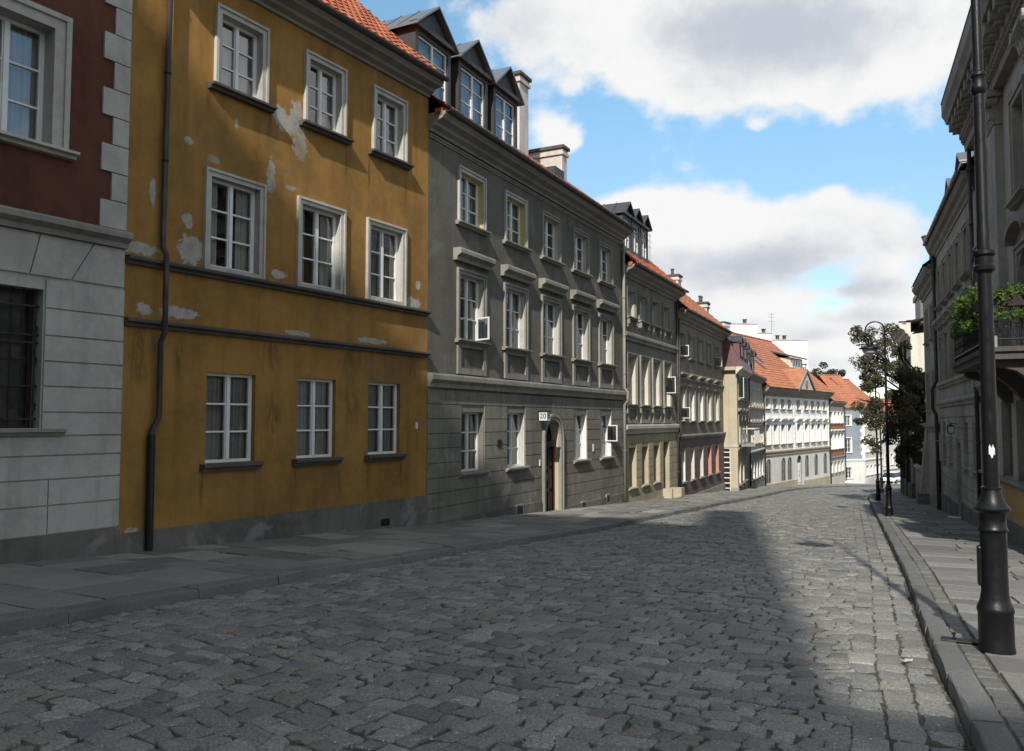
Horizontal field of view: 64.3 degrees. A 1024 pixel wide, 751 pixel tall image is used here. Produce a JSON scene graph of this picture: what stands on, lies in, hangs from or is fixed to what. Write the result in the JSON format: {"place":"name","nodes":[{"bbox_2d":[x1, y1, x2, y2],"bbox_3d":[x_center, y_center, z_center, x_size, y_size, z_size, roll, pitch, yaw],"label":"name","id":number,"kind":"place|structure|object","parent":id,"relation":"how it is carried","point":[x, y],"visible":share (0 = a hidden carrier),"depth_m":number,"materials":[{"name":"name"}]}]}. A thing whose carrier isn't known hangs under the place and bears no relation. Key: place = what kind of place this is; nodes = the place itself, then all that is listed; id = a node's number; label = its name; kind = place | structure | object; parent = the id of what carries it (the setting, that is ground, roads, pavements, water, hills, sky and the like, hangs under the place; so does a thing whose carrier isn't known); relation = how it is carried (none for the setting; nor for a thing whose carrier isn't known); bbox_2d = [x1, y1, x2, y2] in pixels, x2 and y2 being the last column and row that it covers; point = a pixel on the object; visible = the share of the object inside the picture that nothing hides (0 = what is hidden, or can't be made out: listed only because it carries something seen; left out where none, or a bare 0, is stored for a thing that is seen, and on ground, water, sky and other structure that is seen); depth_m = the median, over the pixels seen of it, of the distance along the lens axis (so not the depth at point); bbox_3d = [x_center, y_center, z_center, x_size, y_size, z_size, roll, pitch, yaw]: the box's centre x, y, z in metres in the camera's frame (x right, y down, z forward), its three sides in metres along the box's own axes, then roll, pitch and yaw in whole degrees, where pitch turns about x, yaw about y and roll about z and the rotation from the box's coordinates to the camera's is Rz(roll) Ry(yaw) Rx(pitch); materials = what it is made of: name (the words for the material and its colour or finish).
{"place":"outdoors","nodes":[
{"label":"outdoors","id":0,"kind":"place"},
{"bbox_2d":[0,483,899,613],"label":"pavement","id":1,"kind":"structure","parent":0,"point":[24,586],"depth_m":11.60,"materials":[{"name":"grey stone"}]},
{"bbox_2d":[0,486,975,750],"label":"road","id":2,"kind":"structure","parent":0,"point":[252,670],"depth_m":6.51,"materials":[{"name":"stone"}]},
{"bbox_2d":[3,517,939,750],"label":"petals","id":3,"kind":"object","parent":2,"relation":"on","point":[570,621],"visible":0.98,"depth_m":6.77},
{"bbox_2d":[454,508,1004,749],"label":"weeds","id":4,"kind":"object","parent":2,"relation":"on","point":[879,679],"visible":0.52,"depth_m":5.99,"materials":[{"name":"green plant"}]},
{"bbox_2d":[357,0,970,397],"label":"sky","id":5,"kind":"structure","parent":0,"point":[792,161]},
{"bbox_2d":[872,489,1023,750],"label":"pavement","id":6,"kind":"structure","parent":0,"point":[940,546],"depth_m":10.48,"materials":[{"name":"grey stone"}]},
{"bbox_2d":[858,371,880,500],"bbox_3d":[15.929,2.608,36.355,0.837,5.875,0.610,-2,-4,28],"label":"street lamp","id":7,"kind":"object","parent":6,"relation":"on","point":[878,494],"visible":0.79,"depth_m":36.09,"materials":[{"name":"black metal"}]},
{"bbox_2d":[866,391,883,493],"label":"street lamp","id":8,"kind":"object","parent":6,"relation":"on","point":[881,486],"visible":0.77,"depth_m":46.65,"materials":[{"name":"black metal"}]},
{"bbox_2d":[859,321,892,516],"bbox_3d":[10.968,1.280,24.587,0.837,5.875,0.610,-1,-3,23],"label":"street lamp","id":9,"kind":"object","parent":6,"relation":"on","point":[869,348],"visible":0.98,"depth_m":24.44,"materials":[{"name":"black metal"}]},
{"bbox_2d":[941,632,977,644],"bbox_3d":[3.816,2.226,6.931,0.300,0.072,0.120,-2,-4,28],"label":"cover plate","id":10,"kind":"object","parent":6,"relation":"on","point":[960,640],"visible":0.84,"depth_m":6.93,"materials":[{"name":"metal"}]},
{"bbox_2d":[970,0,1016,654],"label":"street lamp","id":11,"kind":"object","parent":6,"relation":"on","point":[995,613],"visible":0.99,"depth_m":6.67,"materials":[{"name":"black metal"}]},
{"bbox_3d":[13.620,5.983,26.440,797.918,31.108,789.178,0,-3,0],"label":"ground","id":12,"kind":"structure","parent":0,"visible":0},
{"bbox_2d":[0,0,132,564],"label":"townhouse","id":13,"kind":"structure","parent":12,"relation":"on","point":[66,238],"depth_m":10.93,"materials":[{"name":"white paint"}]},
{"bbox_2d":[0,286,66,436],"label":"window","id":14,"kind":"structure","parent":13,"relation":"in","point":[17,306],"depth_m":10.61,"materials":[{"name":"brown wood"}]},
{"bbox_2d":[0,0,79,160],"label":"window","id":15,"kind":"structure","parent":13,"relation":"in","point":[22,47],"depth_m":10.88,"materials":[{"name":"white paint"}]},
{"bbox_2d":[117,0,448,553],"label":"townhouse","id":16,"kind":"structure","parent":12,"relation":"on","point":[268,393],"depth_m":14.03,"materials":[{"name":"yellow paint"}]},
{"bbox_2d":[199,373,263,471],"bbox_3d":[-4.593,0.728,13.264,0.384,1.610,1.220,-2,-4,32],"label":"window","id":17,"kind":"structure","parent":16,"relation":"in","point":[228,396],"depth_m":13.29,"materials":[{"name":"white paint"}]},
{"bbox_2d":[202,166,266,278],"bbox_3d":[-4.634,-2.447,13.457,0.337,1.662,1.247,-2,-4,32],"label":"window","id":18,"kind":"structure","parent":16,"relation":"in","point":[245,198],"depth_m":13.57,"materials":[{"name":"white paint"}]},
{"bbox_2d":[208,2,277,113],"bbox_3d":[-4.564,-5.276,13.632,0.451,1.442,1.300,-2,-4,32],"label":"window","id":19,"kind":"structure","parent":16,"relation":"in","point":[235,48],"depth_m":13.70,"materials":[{"name":"white paint"}]},
{"bbox_2d":[292,378,343,465],"bbox_3d":[-3.596,0.818,14.880,0.384,1.610,1.220,-2,-4,32],"label":"window","id":20,"kind":"structure","parent":16,"relation":"in","point":[314,396],"depth_m":14.93,"materials":[{"name":"white paint"}]},
{"bbox_2d":[295,195,346,294],"bbox_3d":[-3.610,-2.355,15.113,0.337,1.662,1.247,-2,-4,32],"label":"window","id":21,"kind":"structure","parent":16,"relation":"in","point":[327,237],"depth_m":15.33,"materials":[{"name":"white paint"}]},
{"bbox_2d":[299,49,354,145],"bbox_3d":[-3.550,-5.186,15.271,0.449,1.442,1.280,-2,-4,32],"label":"window","id":22,"kind":"structure","parent":16,"relation":"in","point":[325,88],"depth_m":15.39,"materials":[{"name":"white paint"}]},
{"bbox_2d":[364,382,406,461],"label":"window","id":23,"kind":"structure","parent":16,"relation":"in","point":[382,397],"depth_m":16.51,"materials":[{"name":"white paint"}]},
{"bbox_2d":[365,217,407,305],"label":"window","id":24,"kind":"structure","parent":16,"relation":"in","point":[381,245],"depth_m":16.75,"materials":[{"name":"white paint"}]},
{"bbox_2d":[368,84,414,170],"bbox_3d":[-2.584,-5.099,16.835,0.454,1.442,1.280,-2,-4,32],"label":"window","id":25,"kind":"structure","parent":16,"relation":"in","point":[389,112],"depth_m":16.97,"materials":[{"name":"white paint"}]},
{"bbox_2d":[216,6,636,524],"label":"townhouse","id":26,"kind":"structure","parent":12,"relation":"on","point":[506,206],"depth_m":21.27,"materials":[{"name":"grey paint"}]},
{"bbox_2d":[455,165,491,236],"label":"window","id":27,"kind":"structure","parent":26,"relation":"in","point":[470,221],"depth_m":19.85,"materials":[{"name":"white paint"}]},
{"bbox_2d":[458,412,489,476],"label":"window","id":28,"kind":"structure","parent":26,"relation":"in","point":[469,420],"depth_m":19.67,"materials":[{"name":"white paint"}]},
{"bbox_2d":[453,247,495,375],"bbox_3d":[-0.976,-1.460,19.424,0.577,2.900,1.660,-2,-4,27],"label":"window","id":29,"kind":"structure","parent":26,"relation":"in","point":[470,339],"depth_m":19.51,"materials":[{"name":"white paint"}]},
{"bbox_2d":[502,190,532,253],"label":"window","id":30,"kind":"structure","parent":26,"relation":"in","point":[511,209],"depth_m":21.84,"materials":[{"name":"white paint"}]},
{"bbox_2d":[505,413,530,471],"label":"window","id":31,"kind":"structure","parent":26,"relation":"in","point":[513,431],"depth_m":21.76,"materials":[{"name":"white paint"}]},
{"bbox_2d":[501,264,535,379],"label":"window","id":32,"kind":"structure","parent":26,"relation":"in","point":[513,348],"depth_m":21.55,"materials":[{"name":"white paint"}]},
{"bbox_2d":[546,425,555,510],"bbox_3d":[0.980,2.614,23.371,0.160,2.760,1.040,-2,-4,27],"label":"door","id":33,"kind":"structure","parent":26,"relation":"in","point":[550,445],"depth_m":23.62,"materials":[{"name":"brown wood"}]},
{"bbox_2d":[540,210,565,266],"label":"window","id":34,"kind":"structure","parent":26,"relation":"in","point":[544,223],"depth_m":23.69,"materials":[{"name":"white paint"}]},
{"bbox_2d":[539,278,568,383],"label":"window","id":35,"kind":"structure","parent":26,"relation":"in","point":[547,353],"depth_m":23.56,"materials":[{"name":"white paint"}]},
{"bbox_2d":[571,226,592,278],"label":"window","id":36,"kind":"structure","parent":26,"relation":"in","point":[577,242],"depth_m":25.97,"materials":[{"name":"white paint"}]},
{"bbox_2d":[573,414,591,463],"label":"window","id":37,"kind":"structure","parent":26,"relation":"in","point":[577,417],"depth_m":25.62,"materials":[{"name":"white paint"}]},
{"bbox_2d":[570,289,596,386],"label":"window","id":38,"kind":"structure","parent":26,"relation":"in","point":[577,358],"depth_m":25.55,"materials":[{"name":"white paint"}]},
{"bbox_2d":[597,240,616,288],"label":"window","id":39,"kind":"structure","parent":26,"relation":"in","point":[602,254],"depth_m":27.90,"materials":[{"name":"white paint"}]},
{"bbox_2d":[596,299,619,388],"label":"window","id":40,"kind":"structure","parent":26,"relation":"in","point":[602,304],"depth_m":27.51,"materials":[{"name":"white paint"}]},
{"bbox_2d":[600,415,617,459],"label":"window","id":41,"kind":"structure","parent":26,"relation":"in","point":[604,427],"depth_m":27.67,"materials":[{"name":"white paint"}]},
{"bbox_2d":[0,485,899,635],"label":"kerb","id":42,"kind":"structure","parent":12,"relation":"on","point":[11,623],"depth_m":9.77,"materials":[{"name":"stone"}]},
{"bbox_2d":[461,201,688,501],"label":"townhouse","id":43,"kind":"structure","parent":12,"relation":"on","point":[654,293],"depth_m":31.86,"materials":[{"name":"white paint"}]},
{"bbox_2d":[626,286,639,328],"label":"window","id":44,"kind":"structure","parent":43,"relation":"in","point":[628,318],"depth_m":30.01,"materials":[{"name":"white paint"}]},
{"bbox_2d":[626,352,640,422],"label":"window","id":45,"kind":"structure","parent":43,"relation":"in","point":[633,406],"depth_m":30.07,"materials":[{"name":"white paint"}]},
{"bbox_2d":[638,291,650,332],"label":"window","id":46,"kind":"structure","parent":43,"relation":"in","point":[640,322],"depth_m":31.24,"materials":[{"name":"white paint"}]},
{"bbox_2d":[640,355,652,422],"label":"window","id":47,"kind":"structure","parent":43,"relation":"in","point":[643,407],"depth_m":31.31,"materials":[{"name":"white paint"}]},
{"bbox_2d":[651,297,662,336],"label":"window","id":48,"kind":"structure","parent":43,"relation":"in","point":[653,326],"depth_m":32.75,"materials":[{"name":"white paint"}]},
{"bbox_2d":[652,358,663,422],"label":"window","id":49,"kind":"structure","parent":43,"relation":"in","point":[659,408],"depth_m":32.84,"materials":[{"name":"white paint"}]},
{"bbox_2d":[662,303,672,339],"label":"window","id":50,"kind":"structure","parent":43,"relation":"in","point":[664,331],"depth_m":34.08,"materials":[{"name":"white paint"}]},
{"bbox_2d":[663,361,675,422],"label":"window","id":51,"kind":"structure","parent":43,"relation":"in","point":[665,408],"depth_m":34.05,"materials":[{"name":"white paint"}]},
{"bbox_2d":[648,234,733,494],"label":"townhouse","id":52,"kind":"structure","parent":12,"relation":"on","point":[703,334],"depth_m":39.91,"materials":[{"name":"white paint"}]},
{"bbox_2d":[680,329,688,358],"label":"window","id":53,"kind":"structure","parent":52,"relation":"in","point":[681,331],"depth_m":36.84,"materials":[{"name":"white paint"}]},
{"bbox_2d":[680,372,689,422],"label":"window","id":54,"kind":"structure","parent":52,"relation":"in","point":[684,374],"depth_m":36.68,"materials":[{"name":"white paint"}]},
{"bbox_2d":[688,333,697,361],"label":"window","id":55,"kind":"structure","parent":52,"relation":"in","point":[690,335],"depth_m":38.24,"materials":[{"name":"white paint"}]},
{"bbox_2d":[689,374,698,422],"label":"window","id":56,"kind":"structure","parent":52,"relation":"in","point":[693,376],"depth_m":38.08,"materials":[{"name":"white paint"}]},
{"bbox_2d":[698,337,705,363],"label":"window","id":57,"kind":"structure","parent":52,"relation":"in","point":[702,362],"depth_m":40.12,"materials":[{"name":"white paint"}]},
{"bbox_2d":[698,376,706,421],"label":"window","id":58,"kind":"structure","parent":52,"relation":"in","point":[700,377],"depth_m":39.63,"materials":[{"name":"white paint"}]},
{"bbox_2d":[706,341,713,366],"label":"window","id":59,"kind":"structure","parent":52,"relation":"in","point":[708,342],"depth_m":41.98,"materials":[{"name":"white paint"}]},
{"bbox_2d":[706,378,714,421],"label":"window","id":60,"kind":"structure","parent":52,"relation":"in","point":[708,379],"depth_m":41.51,"materials":[{"name":"white paint"}]},
{"bbox_2d":[714,344,721,368],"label":"window","id":61,"kind":"structure","parent":52,"relation":"in","point":[715,345],"depth_m":43.63,"materials":[{"name":"white paint"}]},
{"bbox_2d":[714,380,722,421],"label":"window","id":62,"kind":"structure","parent":52,"relation":"in","point":[716,381],"depth_m":43.26,"materials":[{"name":"white paint"}]},
{"bbox_2d":[696,296,759,490],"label":"townhouse","id":63,"kind":"structure","parent":12,"relation":"on","point":[737,372],"depth_m":44.96,"materials":[{"name":"white paint"}]},
{"bbox_2d":[737,374,743,400],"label":"window","id":64,"kind":"structure","parent":63,"relation":"in","point":[739,380],"depth_m":45.29,"materials":[{"name":"white paint"}]},
{"bbox_2d":[738,408,743,444],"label":"window","id":65,"kind":"structure","parent":63,"relation":"in","point":[739,409],"depth_m":45.13,"materials":[{"name":"white paint"}]},
{"bbox_2d":[742,408,746,443],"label":"window","id":66,"kind":"structure","parent":63,"relation":"in","point":[743,418],"depth_m":47.35,"materials":[{"name":"white paint"}]},
{"bbox_2d":[747,348,766,487],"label":"townhouse","id":67,"kind":"structure","parent":12,"relation":"on","point":[755,382],"depth_m":53.93,"materials":[{"name":"white paint"}]},
{"bbox_2d":[730,313,807,368],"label":"building","id":68,"kind":"structure","parent":12,"relation":"on","point":[796,347],"depth_m":78.35,"materials":[{"name":"white paint"}]},
{"bbox_2d":[719,321,833,485],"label":"townhouse","id":69,"kind":"structure","parent":12,"relation":"on","point":[797,395],"depth_m":64.97,"materials":[{"name":"white paint"}]},
{"bbox_2d":[765,417,773,445],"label":"window","id":70,"kind":"structure","parent":69,"relation":"in","point":[766,418],"depth_m":59.35,"materials":[{"name":"white paint"}]},
{"bbox_2d":[772,417,780,445],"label":"window","id":71,"kind":"structure","parent":69,"relation":"in","point":[775,418],"depth_m":60.62,"materials":[{"name":"white paint"}]},
{"bbox_2d":[780,417,788,444],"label":"window","id":72,"kind":"structure","parent":69,"relation":"in","point":[782,418],"depth_m":61.82,"materials":[{"name":"white paint"}]},
{"bbox_2d":[787,417,794,444],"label":"window","id":73,"kind":"structure","parent":69,"relation":"in","point":[790,418],"depth_m":63.23,"materials":[{"name":"white paint"}]},
{"bbox_2d":[797,456,800,484],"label":"door","id":74,"kind":"structure","parent":69,"relation":"in","point":[798,459],"depth_m":64.77,"materials":[{"name":"white wood"}]},
{"bbox_2d":[796,417,803,443],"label":"window","id":75,"kind":"structure","parent":69,"relation":"in","point":[797,418],"depth_m":64.95,"materials":[{"name":"white paint"}]},
{"bbox_2d":[804,417,811,443],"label":"window","id":76,"kind":"structure","parent":69,"relation":"in","point":[805,418],"depth_m":66.24,"materials":[{"name":"white paint"}]},
{"bbox_2d":[762,364,846,484],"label":"townhouse","id":77,"kind":"structure","parent":12,"relation":"on","point":[838,403],"depth_m":74.18,"materials":[{"name":"white paint"}]},
{"bbox_2d":[810,362,845,376],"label":"street tree","id":78,"kind":"object","parent":12,"relation":"on","point":[813,372],"visible":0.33,"depth_m":117.94,"materials":[{"name":"green plant"}]},
{"bbox_2d":[816,374,865,483],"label":"townhouse","id":79,"kind":"structure","parent":12,"relation":"on","point":[855,454],"depth_m":98.31,"materials":[{"name":"white paint"}]},
{"bbox_2d":[846,437,852,452],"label":"window","id":80,"kind":"structure","parent":79,"relation":"in","point":[847,438],"depth_m":98.07,"materials":[{"name":"white paint"}]},
{"bbox_2d":[824,377,884,483],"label":"townhouse","id":81,"kind":"structure","parent":12,"relation":"on","point":[870,468],"depth_m":101.19,"materials":[{"name":"white paint"}]},
{"bbox_2d":[873,398,899,483],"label":"townhouse","id":82,"kind":"structure","parent":12,"relation":"on","point":[892,455],"depth_m":108.15,"materials":[{"name":"white paint"}]},
{"bbox_2d":[848,322,925,468],"bbox_3d":[17.422,1.805,36.509,4.808,8.406,2.726,2,-4,-34],"label":"street tree","id":83,"kind":"object","parent":12,"relation":"on","point":[912,379],"visible":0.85,"depth_m":36.28,"materials":[{"name":"green plant"}]},
{"bbox_2d":[882,471,899,483],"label":"parked car","id":84,"kind":"object","parent":12,"relation":"on","point":[894,477],"visible":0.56,"depth_m":98.29,"materials":[{"name":"white paint"}]},
{"bbox_2d":[891,295,925,497],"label":"townhouse","id":85,"kind":"structure","parent":12,"relation":"on","point":[914,356],"depth_m":41.67,"materials":[{"name":"white paint"}]},
{"bbox_2d":[910,444,922,498],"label":"courtyard wall","id":86,"kind":"structure","parent":12,"relation":"on","point":[916,476],"depth_m":39.61,"materials":[{"name":"grey stone"}]},
{"bbox_2d":[911,234,941,507],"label":"townhouse","id":87,"kind":"structure","parent":12,"relation":"on","point":[922,291],"depth_m":31.98,"materials":[{"name":"white paint"}]},
{"bbox_2d":[923,308,928,345],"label":"window","id":88,"kind":"structure","parent":87,"relation":"in","point":[926,311],"depth_m":32.45,"materials":[{"name":"white paint"}]},
{"bbox_2d":[924,372,930,412],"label":"window","id":89,"kind":"structure","parent":87,"relation":"in","point":[928,373],"depth_m":32.46,"materials":[{"name":"white paint"}]},
{"bbox_2d":[928,301,932,340],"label":"window","id":90,"kind":"structure","parent":87,"relation":"in","point":[930,318],"depth_m":30.94,"materials":[{"name":"white paint"}]},
{"bbox_2d":[930,369,936,411],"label":"window","id":91,"kind":"structure","parent":87,"relation":"in","point":[932,371],"depth_m":30.28,"materials":[{"name":"white paint"}]},
{"bbox_2d":[868,489,1019,750],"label":"kerb","id":92,"kind":"structure","parent":12,"relation":"on","point":[986,728],"depth_m":6.03,"materials":[{"name":"stone"}]},
{"bbox_2d":[922,151,982,526],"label":"townhouse","id":93,"kind":"structure","parent":12,"relation":"on","point":[946,242],"depth_m":24.50,"materials":[{"name":"grey paint"}]},
{"bbox_2d":[931,319,943,382],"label":"window","id":94,"kind":"structure","parent":93,"relation":"in","point":[936,325],"depth_m":28.07,"materials":[{"name":"white paint"}]},
{"bbox_2d":[934,264,941,311],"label":"window","id":95,"kind":"structure","parent":93,"relation":"in","point":[938,269],"depth_m":28.07,"materials":[{"name":"white paint"}]},
{"bbox_2d":[936,314,949,380],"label":"window","id":96,"kind":"structure","parent":93,"relation":"in","point":[940,319],"depth_m":26.49,"materials":[{"name":"white paint"}]},
{"bbox_2d":[939,255,947,305],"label":"window","id":97,"kind":"structure","parent":93,"relation":"in","point":[944,260],"depth_m":26.52,"materials":[{"name":"white paint"}]},
{"bbox_2d":[944,245,953,298],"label":"window","id":98,"kind":"structure","parent":93,"relation":"in","point":[950,293],"depth_m":25.00,"materials":[{"name":"white paint"}]},
{"bbox_2d":[941,307,956,378],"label":"window","id":99,"kind":"structure","parent":93,"relation":"in","point":[947,313],"depth_m":25.23,"materials":[{"name":"white paint"}]},
{"bbox_2d":[951,233,961,290],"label":"window","id":100,"kind":"structure","parent":93,"relation":"in","point":[956,286],"depth_m":23.42,"materials":[{"name":"white paint"}]},
{"bbox_2d":[958,219,969,281],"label":"window","id":101,"kind":"structure","parent":93,"relation":"in","point":[965,274],"depth_m":21.69,"materials":[{"name":"white paint"}]},
{"bbox_2d":[940,0,1023,548],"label":"townhouse","id":102,"kind":"structure","parent":12,"relation":"on","point":[1003,39],"depth_m":16.20,"materials":[{"name":"grey paint"}]},
{"bbox_2d":[949,283,1000,338],"bbox_3d":[8.120,-1.141,14.362,0.548,0.888,2.475,-1,-3,19],"label":"flower box","id":103,"kind":"object","parent":102,"relation":"attached to","point":[966,311],"visible":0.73,"depth_m":14.26,"materials":[{"name":"green plant"}]},
{"bbox_2d":[993,281,1023,320],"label":"flower box","id":104,"kind":"object","parent":102,"relation":"attached to","point":[1003,300],"visible":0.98,"depth_m":12.89,"materials":[{"name":"green plant"}]},
{"bbox_2d":[1008,403,1012,476],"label":"window","id":105,"kind":"structure","parent":102,"relation":"in","point":[1009,404],"depth_m":17.38,"materials":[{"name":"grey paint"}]},
{"bbox_2d":[1004,74,1023,210],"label":"window","id":106,"kind":"structure","parent":102,"relation":"in","point":[1017,194],"depth_m":15.51,"materials":[{"name":"white paint"}]},
{"bbox_2d":[1012,236,1023,345],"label":"window","id":107,"kind":"structure","parent":102,"relation":"in","point":[1019,246],"depth_m":15.44,"materials":[{"name":"white paint"}]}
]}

